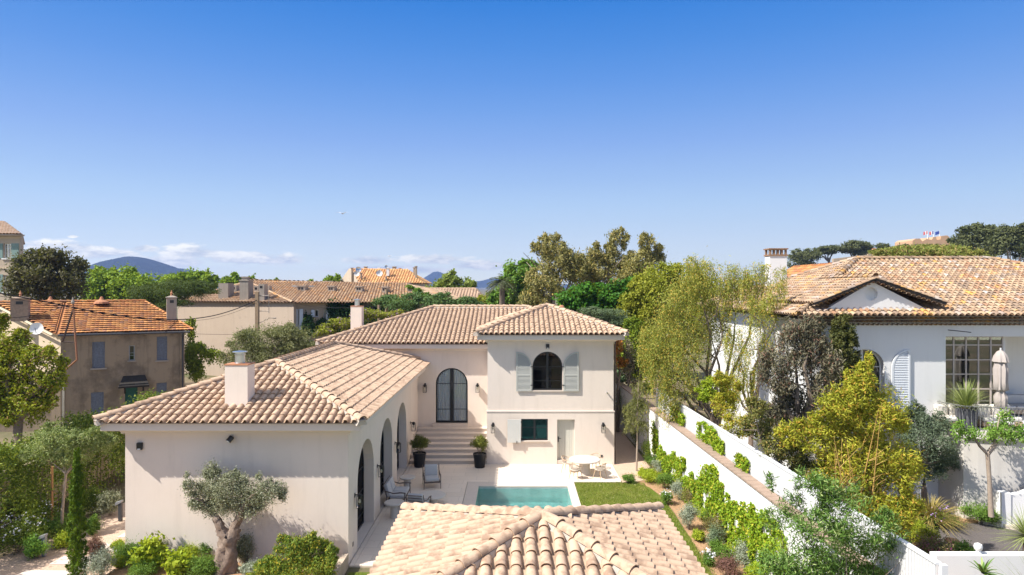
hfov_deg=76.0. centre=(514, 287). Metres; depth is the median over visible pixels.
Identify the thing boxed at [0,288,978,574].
ground
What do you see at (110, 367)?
old house
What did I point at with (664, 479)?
green shrub
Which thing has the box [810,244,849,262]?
umbrella pine
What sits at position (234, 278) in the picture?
plane tree
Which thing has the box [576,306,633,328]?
cedar
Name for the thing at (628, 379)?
tree
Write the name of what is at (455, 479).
terrace
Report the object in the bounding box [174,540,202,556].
euphorbia
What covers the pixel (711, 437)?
wall creeper
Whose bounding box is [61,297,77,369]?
roof mast
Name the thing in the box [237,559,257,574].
silver shrub
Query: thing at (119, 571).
planting bed
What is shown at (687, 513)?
santolina
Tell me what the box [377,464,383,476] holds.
wall lantern
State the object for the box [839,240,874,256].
umbrella pine
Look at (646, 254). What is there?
eucalyptus
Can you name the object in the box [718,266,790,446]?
pepper tree
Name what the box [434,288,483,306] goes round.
tiled house
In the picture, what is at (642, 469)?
euphorbia
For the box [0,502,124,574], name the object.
gravel path
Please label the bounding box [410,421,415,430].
wall lantern
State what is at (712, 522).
bronze grass
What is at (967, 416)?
planter
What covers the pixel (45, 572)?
stepping stone
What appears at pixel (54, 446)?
young tree
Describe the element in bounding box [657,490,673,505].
flowering shrub
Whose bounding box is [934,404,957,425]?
outdoor sofa
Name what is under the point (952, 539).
garden stone
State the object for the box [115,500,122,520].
bollard light
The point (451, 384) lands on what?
french door
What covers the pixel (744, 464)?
wall creeper
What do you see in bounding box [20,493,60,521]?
flowering shrub
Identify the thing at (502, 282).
palm tree
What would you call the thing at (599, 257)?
eucalyptus
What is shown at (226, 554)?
olive tree
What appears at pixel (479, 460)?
plant pot
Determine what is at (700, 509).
euphorbia
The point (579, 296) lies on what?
green tree
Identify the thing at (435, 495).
pedestal table
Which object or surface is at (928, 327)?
white house
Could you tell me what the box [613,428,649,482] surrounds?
gravel path
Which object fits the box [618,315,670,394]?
green tree
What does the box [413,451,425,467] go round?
plant pot
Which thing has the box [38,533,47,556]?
bollard light
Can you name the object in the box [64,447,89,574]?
cypress
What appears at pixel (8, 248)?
window
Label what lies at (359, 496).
wall lantern
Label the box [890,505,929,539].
green shrub
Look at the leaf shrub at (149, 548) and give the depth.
20.63 m
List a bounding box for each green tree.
[476,292,489,306]
[482,257,539,306]
[551,279,604,313]
[595,276,634,382]
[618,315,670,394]
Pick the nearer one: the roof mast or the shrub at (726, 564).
the shrub at (726, 564)
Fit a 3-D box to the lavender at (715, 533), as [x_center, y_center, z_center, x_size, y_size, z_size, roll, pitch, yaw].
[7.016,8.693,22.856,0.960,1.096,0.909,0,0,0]
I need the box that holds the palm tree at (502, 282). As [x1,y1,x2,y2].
[484,274,518,306]
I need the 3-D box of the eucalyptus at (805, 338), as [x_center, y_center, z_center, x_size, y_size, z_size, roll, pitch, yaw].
[10.352,5.059,24.037,3.433,8.408,1.821,0,0,0]
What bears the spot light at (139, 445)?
attached to the villa
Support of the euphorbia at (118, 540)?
on the gravel path at (113, 529)
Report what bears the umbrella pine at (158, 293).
on the ground at (190, 382)
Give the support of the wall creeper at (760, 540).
attached to the boundary wall at (738, 482)
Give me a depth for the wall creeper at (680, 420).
29.93 m
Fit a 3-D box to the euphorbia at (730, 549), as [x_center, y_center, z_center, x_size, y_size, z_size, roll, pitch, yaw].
[7.338,8.936,22.222,0.972,0.578,0.942,0,0,11]
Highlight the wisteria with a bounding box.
[312,307,405,337]
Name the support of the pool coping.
on the pool basin
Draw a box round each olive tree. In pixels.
[177,458,288,574]
[217,319,318,368]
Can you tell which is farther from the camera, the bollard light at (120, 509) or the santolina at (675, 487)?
the santolina at (675, 487)
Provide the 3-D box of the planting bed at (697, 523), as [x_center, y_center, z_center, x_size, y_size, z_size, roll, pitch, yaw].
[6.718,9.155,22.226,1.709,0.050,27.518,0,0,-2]
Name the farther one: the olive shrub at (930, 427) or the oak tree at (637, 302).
the oak tree at (637, 302)
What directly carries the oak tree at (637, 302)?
on the ground at (190, 382)
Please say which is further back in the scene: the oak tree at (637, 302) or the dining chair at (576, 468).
the oak tree at (637, 302)
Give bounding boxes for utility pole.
[255,292,275,362]
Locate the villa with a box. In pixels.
[92,299,629,565]
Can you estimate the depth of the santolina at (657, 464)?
31.83 m
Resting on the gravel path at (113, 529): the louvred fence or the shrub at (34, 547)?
the shrub at (34, 547)
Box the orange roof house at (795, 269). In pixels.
[787,262,832,275]
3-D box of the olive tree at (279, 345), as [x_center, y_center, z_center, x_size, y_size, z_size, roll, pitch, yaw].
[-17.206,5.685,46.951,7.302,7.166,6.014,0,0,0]
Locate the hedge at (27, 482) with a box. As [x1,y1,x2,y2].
[0,388,170,543]
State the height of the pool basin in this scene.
1.300 m
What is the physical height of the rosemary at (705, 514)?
1.142 m
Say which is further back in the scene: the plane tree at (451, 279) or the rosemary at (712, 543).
the plane tree at (451, 279)
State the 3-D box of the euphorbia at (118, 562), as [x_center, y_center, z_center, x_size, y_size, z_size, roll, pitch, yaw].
[-12.755,8.740,21.072,0.744,0.573,0.657,0,0,0]
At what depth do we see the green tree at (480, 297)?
75.53 m
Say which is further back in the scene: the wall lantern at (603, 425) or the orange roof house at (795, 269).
the orange roof house at (795, 269)
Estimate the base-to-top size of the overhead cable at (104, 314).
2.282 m
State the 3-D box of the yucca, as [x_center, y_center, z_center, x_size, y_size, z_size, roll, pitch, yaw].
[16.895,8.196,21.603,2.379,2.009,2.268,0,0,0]
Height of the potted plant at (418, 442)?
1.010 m
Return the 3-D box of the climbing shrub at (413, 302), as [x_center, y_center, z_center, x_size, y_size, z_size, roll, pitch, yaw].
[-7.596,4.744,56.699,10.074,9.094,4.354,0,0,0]
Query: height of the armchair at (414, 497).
0.912 m
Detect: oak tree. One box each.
[0,243,95,302]
[612,259,721,391]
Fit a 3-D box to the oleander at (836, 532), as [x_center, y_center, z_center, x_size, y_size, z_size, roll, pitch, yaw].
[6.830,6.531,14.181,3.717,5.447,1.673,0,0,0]
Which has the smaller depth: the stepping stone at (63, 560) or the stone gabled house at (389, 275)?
the stepping stone at (63, 560)
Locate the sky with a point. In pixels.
(224, 137)
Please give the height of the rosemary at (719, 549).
0.793 m
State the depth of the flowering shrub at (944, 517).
24.99 m
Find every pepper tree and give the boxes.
[634,254,775,432]
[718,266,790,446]
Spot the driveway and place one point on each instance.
(985, 535)
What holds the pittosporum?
on the planting bed at (119, 571)
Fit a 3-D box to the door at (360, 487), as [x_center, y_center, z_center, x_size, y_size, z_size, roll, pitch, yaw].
[-5.860,7.335,24.075,0.060,3.530,2.670,0,0,0]
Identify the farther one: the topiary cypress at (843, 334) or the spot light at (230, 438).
the topiary cypress at (843, 334)
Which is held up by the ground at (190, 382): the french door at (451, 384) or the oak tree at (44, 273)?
the oak tree at (44, 273)
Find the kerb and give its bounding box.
[979,520,1016,529]
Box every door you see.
[125,387,137,403]
[357,447,363,531]
[380,430,383,496]
[397,415,398,469]
[436,368,467,421]
[557,420,573,458]
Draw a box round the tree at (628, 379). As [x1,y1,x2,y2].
[622,339,641,388]
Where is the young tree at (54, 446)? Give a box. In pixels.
[15,420,119,526]
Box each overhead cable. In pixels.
[0,293,256,319]
[1,296,255,320]
[95,331,230,334]
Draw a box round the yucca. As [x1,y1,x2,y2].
[988,504,1023,550]
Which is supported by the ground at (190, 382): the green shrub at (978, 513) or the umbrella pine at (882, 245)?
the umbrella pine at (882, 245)
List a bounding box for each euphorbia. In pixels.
[48,529,70,549]
[108,537,124,548]
[110,553,128,567]
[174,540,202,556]
[636,465,648,476]
[638,466,661,484]
[694,502,704,519]
[723,541,736,557]
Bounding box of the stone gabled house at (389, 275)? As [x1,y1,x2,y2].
[341,266,430,286]
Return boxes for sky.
[0,0,1023,287]
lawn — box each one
[348,572,369,574]
[574,482,710,573]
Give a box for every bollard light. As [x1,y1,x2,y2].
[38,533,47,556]
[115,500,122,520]
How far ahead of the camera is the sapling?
32.56 m
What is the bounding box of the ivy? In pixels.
[300,297,411,337]
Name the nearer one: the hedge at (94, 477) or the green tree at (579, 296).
the hedge at (94, 477)
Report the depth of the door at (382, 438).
29.08 m
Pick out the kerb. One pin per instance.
(990, 524)
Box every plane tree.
[75,259,171,301]
[160,266,219,298]
[218,271,241,283]
[323,273,341,281]
[425,268,479,290]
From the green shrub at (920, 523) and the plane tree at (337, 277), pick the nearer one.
the green shrub at (920, 523)
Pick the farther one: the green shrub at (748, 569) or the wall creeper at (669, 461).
the wall creeper at (669, 461)
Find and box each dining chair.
[561,455,572,471]
[569,463,582,477]
[593,463,606,479]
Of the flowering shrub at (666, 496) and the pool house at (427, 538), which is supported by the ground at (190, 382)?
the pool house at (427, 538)
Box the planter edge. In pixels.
[332,553,347,574]
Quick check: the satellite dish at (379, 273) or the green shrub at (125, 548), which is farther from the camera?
the satellite dish at (379, 273)
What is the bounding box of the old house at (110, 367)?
[0,290,194,429]
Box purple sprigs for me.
[86,530,107,555]
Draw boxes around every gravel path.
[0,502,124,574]
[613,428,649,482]
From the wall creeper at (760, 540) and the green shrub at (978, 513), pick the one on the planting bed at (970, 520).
the green shrub at (978, 513)
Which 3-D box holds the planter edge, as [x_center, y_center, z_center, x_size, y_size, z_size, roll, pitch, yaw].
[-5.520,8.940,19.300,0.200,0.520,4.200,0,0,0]
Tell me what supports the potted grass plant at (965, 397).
in the planter at (967, 416)
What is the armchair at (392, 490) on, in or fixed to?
on the terrace
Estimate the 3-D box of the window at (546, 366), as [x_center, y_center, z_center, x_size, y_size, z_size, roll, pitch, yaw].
[1.701,4.294,33.930,1.562,1.996,0.060,0,0,0]
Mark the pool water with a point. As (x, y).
(544, 494)
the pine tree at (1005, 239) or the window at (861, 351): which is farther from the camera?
the pine tree at (1005, 239)
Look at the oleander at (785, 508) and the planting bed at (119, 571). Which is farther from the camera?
the planting bed at (119, 571)
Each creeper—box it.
[184,316,222,382]
[405,284,431,299]
[650,420,684,484]
[670,405,685,425]
[679,456,755,564]
[696,421,724,454]
[732,452,749,472]
[746,502,786,574]
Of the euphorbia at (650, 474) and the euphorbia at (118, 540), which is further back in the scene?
the euphorbia at (650, 474)
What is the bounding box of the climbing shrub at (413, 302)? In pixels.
[370,290,483,312]
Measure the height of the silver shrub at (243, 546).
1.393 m
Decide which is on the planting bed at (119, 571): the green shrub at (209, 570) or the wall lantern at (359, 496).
the green shrub at (209, 570)
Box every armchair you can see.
[405,493,430,502]
[422,463,440,488]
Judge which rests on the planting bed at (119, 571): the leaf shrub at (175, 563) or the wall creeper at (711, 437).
the leaf shrub at (175, 563)
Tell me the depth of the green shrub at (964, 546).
21.75 m
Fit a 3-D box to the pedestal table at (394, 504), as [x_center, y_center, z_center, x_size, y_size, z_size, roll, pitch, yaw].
[-4.750,8.790,25.950,0.800,0.620,0.800,0,0,0]
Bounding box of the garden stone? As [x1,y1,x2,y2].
[945,537,959,544]
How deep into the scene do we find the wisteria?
50.78 m
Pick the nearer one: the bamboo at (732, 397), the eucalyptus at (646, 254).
the bamboo at (732, 397)
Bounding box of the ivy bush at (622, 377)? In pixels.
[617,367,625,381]
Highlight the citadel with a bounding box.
[895,235,948,245]
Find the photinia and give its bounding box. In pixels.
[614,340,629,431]
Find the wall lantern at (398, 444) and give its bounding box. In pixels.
[395,442,400,452]
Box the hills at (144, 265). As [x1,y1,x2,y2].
[74,256,220,288]
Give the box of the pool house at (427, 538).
[367,502,708,574]
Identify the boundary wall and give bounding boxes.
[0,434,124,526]
[616,382,887,574]
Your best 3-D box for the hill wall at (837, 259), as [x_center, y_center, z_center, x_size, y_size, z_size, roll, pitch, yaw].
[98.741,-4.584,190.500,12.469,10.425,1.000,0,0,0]
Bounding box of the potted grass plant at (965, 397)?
[932,379,994,412]
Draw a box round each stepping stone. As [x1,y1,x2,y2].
[18,570,70,574]
[49,556,91,564]
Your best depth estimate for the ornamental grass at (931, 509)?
24.93 m
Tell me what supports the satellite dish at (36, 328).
attached to the old house at (110, 367)
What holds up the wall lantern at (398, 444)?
attached to the villa
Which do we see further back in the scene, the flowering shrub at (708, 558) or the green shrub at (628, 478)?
the green shrub at (628, 478)
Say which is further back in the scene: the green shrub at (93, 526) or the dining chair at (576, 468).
the dining chair at (576, 468)
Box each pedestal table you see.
[384,499,404,518]
[399,474,414,488]
[420,490,445,503]
[569,455,599,475]
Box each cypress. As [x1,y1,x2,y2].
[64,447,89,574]
[826,311,861,500]
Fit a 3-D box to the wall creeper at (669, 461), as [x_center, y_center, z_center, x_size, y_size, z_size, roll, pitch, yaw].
[7.117,7.947,30.951,0.354,2.386,5.713,0,0,-2]
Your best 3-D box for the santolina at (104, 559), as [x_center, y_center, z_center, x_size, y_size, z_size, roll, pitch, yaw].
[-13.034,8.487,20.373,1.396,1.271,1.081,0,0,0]
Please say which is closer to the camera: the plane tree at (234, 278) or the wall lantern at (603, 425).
the wall lantern at (603, 425)
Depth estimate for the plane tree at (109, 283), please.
87.16 m
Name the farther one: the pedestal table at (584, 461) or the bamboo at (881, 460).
the pedestal table at (584, 461)
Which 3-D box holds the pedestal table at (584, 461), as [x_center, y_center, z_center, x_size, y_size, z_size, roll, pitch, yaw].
[3.420,8.725,31.950,1.520,0.750,1.520,0,0,0]
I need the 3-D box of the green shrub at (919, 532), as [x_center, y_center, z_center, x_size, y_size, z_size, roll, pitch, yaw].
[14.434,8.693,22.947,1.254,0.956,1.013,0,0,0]
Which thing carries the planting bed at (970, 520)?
on the ground at (190, 382)
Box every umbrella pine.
[121,277,221,311]
[787,248,823,267]
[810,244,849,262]
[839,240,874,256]
[874,242,891,248]
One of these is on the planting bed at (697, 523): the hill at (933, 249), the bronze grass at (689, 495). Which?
the bronze grass at (689, 495)
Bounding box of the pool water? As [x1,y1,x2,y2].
[476,489,570,507]
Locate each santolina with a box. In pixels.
[71,544,120,574]
[647,458,662,472]
[669,476,684,502]
[676,500,700,529]
[727,536,754,572]
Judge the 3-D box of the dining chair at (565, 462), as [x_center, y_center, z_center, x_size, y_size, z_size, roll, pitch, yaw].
[2.599,8.714,32.361,0.568,0.779,0.632,0,0,27]
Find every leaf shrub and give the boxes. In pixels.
[126,530,175,566]
[160,546,195,574]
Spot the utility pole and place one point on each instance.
(257, 308)
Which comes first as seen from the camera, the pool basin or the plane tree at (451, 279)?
the pool basin
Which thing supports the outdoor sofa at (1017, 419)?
on the white house at (928, 327)
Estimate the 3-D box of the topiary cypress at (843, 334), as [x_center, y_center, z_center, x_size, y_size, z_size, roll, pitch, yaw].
[13.132,5.073,26.237,1.601,8.254,1.655,0,0,0]
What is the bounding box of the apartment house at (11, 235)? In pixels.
[0,221,24,300]
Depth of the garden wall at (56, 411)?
41.80 m
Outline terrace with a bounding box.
[349,464,620,566]
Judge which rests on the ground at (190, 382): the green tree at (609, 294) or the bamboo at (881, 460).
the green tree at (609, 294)
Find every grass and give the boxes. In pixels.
[675,481,695,504]
[700,510,723,533]
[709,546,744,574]
[914,492,981,535]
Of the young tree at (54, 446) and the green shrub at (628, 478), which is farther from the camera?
the green shrub at (628, 478)
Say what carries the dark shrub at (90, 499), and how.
on the ground at (190, 382)
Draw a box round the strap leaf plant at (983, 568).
[967,556,1002,574]
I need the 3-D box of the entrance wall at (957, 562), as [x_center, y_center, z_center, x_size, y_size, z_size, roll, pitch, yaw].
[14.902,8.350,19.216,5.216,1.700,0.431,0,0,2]
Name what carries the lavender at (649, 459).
on the planting bed at (697, 523)
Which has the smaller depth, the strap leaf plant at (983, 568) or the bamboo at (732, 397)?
the strap leaf plant at (983, 568)
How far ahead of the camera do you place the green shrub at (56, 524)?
23.88 m
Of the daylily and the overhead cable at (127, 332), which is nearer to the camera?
the daylily
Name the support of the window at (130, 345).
in the old house at (110, 367)
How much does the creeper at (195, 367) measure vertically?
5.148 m
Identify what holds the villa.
on the ground at (190, 382)
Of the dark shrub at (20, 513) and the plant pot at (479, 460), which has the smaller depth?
the dark shrub at (20, 513)
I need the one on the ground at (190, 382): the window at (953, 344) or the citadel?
the citadel
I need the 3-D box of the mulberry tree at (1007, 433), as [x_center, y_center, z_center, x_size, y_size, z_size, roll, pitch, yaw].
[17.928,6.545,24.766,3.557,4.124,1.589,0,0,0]
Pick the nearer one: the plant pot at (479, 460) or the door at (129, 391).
the plant pot at (479, 460)
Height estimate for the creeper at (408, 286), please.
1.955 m
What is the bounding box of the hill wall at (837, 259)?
[832,254,875,261]
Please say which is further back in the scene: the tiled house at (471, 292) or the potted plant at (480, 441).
the tiled house at (471, 292)
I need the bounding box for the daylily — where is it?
[691,528,706,541]
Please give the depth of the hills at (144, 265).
2486.73 m
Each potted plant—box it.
[409,434,430,453]
[469,434,487,454]
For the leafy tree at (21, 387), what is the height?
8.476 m
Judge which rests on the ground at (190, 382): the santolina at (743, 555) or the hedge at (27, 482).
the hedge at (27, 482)
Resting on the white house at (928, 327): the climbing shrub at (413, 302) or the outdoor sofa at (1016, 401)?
the outdoor sofa at (1016, 401)
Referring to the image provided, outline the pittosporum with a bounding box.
[246,528,339,574]
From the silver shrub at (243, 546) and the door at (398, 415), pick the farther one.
the door at (398, 415)
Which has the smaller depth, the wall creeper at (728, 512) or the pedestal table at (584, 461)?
the wall creeper at (728, 512)
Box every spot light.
[136,442,142,449]
[226,435,233,442]
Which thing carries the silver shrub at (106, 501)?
on the gravel path at (113, 529)
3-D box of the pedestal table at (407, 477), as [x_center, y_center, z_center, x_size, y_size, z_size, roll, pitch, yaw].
[-4.850,8.825,29.650,0.720,0.550,0.720,0,0,0]
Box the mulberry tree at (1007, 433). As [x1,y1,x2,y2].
[949,407,1023,517]
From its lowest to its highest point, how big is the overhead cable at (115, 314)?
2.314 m
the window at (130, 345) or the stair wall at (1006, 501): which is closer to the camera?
the stair wall at (1006, 501)
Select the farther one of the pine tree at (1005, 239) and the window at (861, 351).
the pine tree at (1005, 239)
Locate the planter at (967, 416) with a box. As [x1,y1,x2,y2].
[954,406,977,428]
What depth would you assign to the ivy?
64.58 m
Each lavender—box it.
[643,449,656,467]
[705,520,728,547]
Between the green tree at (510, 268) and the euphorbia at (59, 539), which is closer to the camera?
the euphorbia at (59, 539)
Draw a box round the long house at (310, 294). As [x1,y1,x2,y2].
[178,276,459,375]
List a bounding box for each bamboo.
[709,370,751,439]
[772,351,931,537]
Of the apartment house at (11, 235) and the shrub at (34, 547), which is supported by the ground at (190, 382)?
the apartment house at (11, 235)
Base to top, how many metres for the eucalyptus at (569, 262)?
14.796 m
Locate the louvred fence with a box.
[655,389,947,574]
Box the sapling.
[621,379,650,470]
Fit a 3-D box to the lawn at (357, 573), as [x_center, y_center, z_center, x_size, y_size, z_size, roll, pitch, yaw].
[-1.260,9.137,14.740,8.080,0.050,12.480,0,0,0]
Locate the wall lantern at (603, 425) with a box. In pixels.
[601,423,605,432]
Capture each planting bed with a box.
[106,562,308,574]
[637,454,746,574]
[891,515,978,544]
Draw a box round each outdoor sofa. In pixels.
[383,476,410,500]
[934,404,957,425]
[971,404,1022,425]
[1007,394,1023,413]
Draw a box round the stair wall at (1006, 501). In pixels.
[996,486,1023,526]
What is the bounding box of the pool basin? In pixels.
[476,487,571,508]
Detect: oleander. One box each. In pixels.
[751,467,916,574]
[759,465,807,565]
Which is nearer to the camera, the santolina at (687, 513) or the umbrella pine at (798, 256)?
the santolina at (687, 513)
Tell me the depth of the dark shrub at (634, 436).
37.24 m
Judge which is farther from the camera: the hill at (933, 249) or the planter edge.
the hill at (933, 249)
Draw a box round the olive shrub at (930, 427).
[890,398,959,503]
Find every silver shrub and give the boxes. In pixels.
[92,485,122,516]
[236,529,258,562]
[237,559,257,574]
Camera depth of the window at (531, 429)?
33.87 m
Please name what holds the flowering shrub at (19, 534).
on the gravel path at (113, 529)
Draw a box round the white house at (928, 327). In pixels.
[698,248,1023,519]
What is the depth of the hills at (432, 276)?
4389.21 m
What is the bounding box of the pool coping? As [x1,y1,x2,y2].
[463,482,580,506]
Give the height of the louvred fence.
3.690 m
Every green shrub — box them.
[35,509,73,536]
[85,513,104,536]
[111,536,140,566]
[125,558,165,574]
[194,554,221,574]
[197,541,214,556]
[622,472,636,482]
[655,469,673,488]
[694,375,739,424]
[738,395,820,479]
[742,560,763,574]
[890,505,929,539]
[906,522,944,544]
[909,522,960,554]
[947,538,974,550]
[956,496,1002,525]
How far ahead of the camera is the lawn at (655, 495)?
28.57 m
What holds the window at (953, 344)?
in the white house at (928, 327)
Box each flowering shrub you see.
[0,512,60,554]
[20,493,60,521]
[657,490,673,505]
[700,547,717,566]
[919,503,968,526]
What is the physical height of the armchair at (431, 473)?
0.912 m
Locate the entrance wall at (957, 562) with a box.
[930,543,1023,574]
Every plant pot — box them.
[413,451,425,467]
[473,452,486,467]
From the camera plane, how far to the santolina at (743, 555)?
21.05 m
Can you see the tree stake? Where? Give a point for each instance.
(52, 491)
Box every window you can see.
[5,244,10,257]
[129,345,134,360]
[521,419,547,439]
[532,352,561,389]
[860,349,880,418]
[946,336,1002,414]
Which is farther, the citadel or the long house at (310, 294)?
the citadel
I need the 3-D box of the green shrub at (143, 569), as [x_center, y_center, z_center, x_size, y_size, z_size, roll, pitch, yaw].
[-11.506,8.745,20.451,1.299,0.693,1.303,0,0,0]
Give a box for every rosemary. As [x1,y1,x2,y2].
[700,503,710,525]
[708,537,721,552]
[712,544,736,560]
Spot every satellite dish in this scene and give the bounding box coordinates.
[29,322,42,334]
[376,270,382,275]
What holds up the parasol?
on the white house at (928, 327)
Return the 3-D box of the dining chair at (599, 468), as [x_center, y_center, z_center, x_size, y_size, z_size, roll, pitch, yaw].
[4.096,8.714,31.233,0.632,0.779,0.568,0,0,-43]
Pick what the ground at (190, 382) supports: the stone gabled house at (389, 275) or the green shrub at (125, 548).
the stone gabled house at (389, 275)
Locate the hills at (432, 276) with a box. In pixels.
[424,272,711,288]
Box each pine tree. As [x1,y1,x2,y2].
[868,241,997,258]
[946,221,1002,256]
[984,223,1023,261]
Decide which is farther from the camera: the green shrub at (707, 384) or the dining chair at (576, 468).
the dining chair at (576, 468)
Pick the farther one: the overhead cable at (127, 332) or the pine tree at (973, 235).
the pine tree at (973, 235)
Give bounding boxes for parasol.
[992,348,1009,410]
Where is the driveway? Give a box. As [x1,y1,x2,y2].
[925,523,1022,550]
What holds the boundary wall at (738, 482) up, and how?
on the ground at (190, 382)
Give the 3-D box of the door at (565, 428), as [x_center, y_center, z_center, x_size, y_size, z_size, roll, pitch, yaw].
[2.651,7.851,33.965,0.908,2.098,0.130,0,0,0]
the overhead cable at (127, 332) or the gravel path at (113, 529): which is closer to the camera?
the gravel path at (113, 529)
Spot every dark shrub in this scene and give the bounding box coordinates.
[3,487,62,521]
[81,480,108,512]
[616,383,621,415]
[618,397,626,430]
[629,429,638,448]
[639,439,650,457]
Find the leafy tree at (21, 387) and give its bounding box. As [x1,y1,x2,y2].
[0,312,71,449]
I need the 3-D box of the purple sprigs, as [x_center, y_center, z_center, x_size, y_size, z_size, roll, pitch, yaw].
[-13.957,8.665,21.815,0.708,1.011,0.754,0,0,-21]
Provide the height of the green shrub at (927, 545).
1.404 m
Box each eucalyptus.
[516,230,589,306]
[574,226,643,285]
[608,231,667,382]
[751,312,845,454]
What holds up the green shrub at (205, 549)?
on the planting bed at (119, 571)
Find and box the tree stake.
[51,466,55,520]
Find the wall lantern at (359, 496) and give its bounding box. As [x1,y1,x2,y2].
[354,493,362,508]
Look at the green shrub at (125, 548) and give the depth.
21.20 m
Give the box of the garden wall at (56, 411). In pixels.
[0,377,60,431]
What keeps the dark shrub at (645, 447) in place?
on the planting bed at (697, 523)

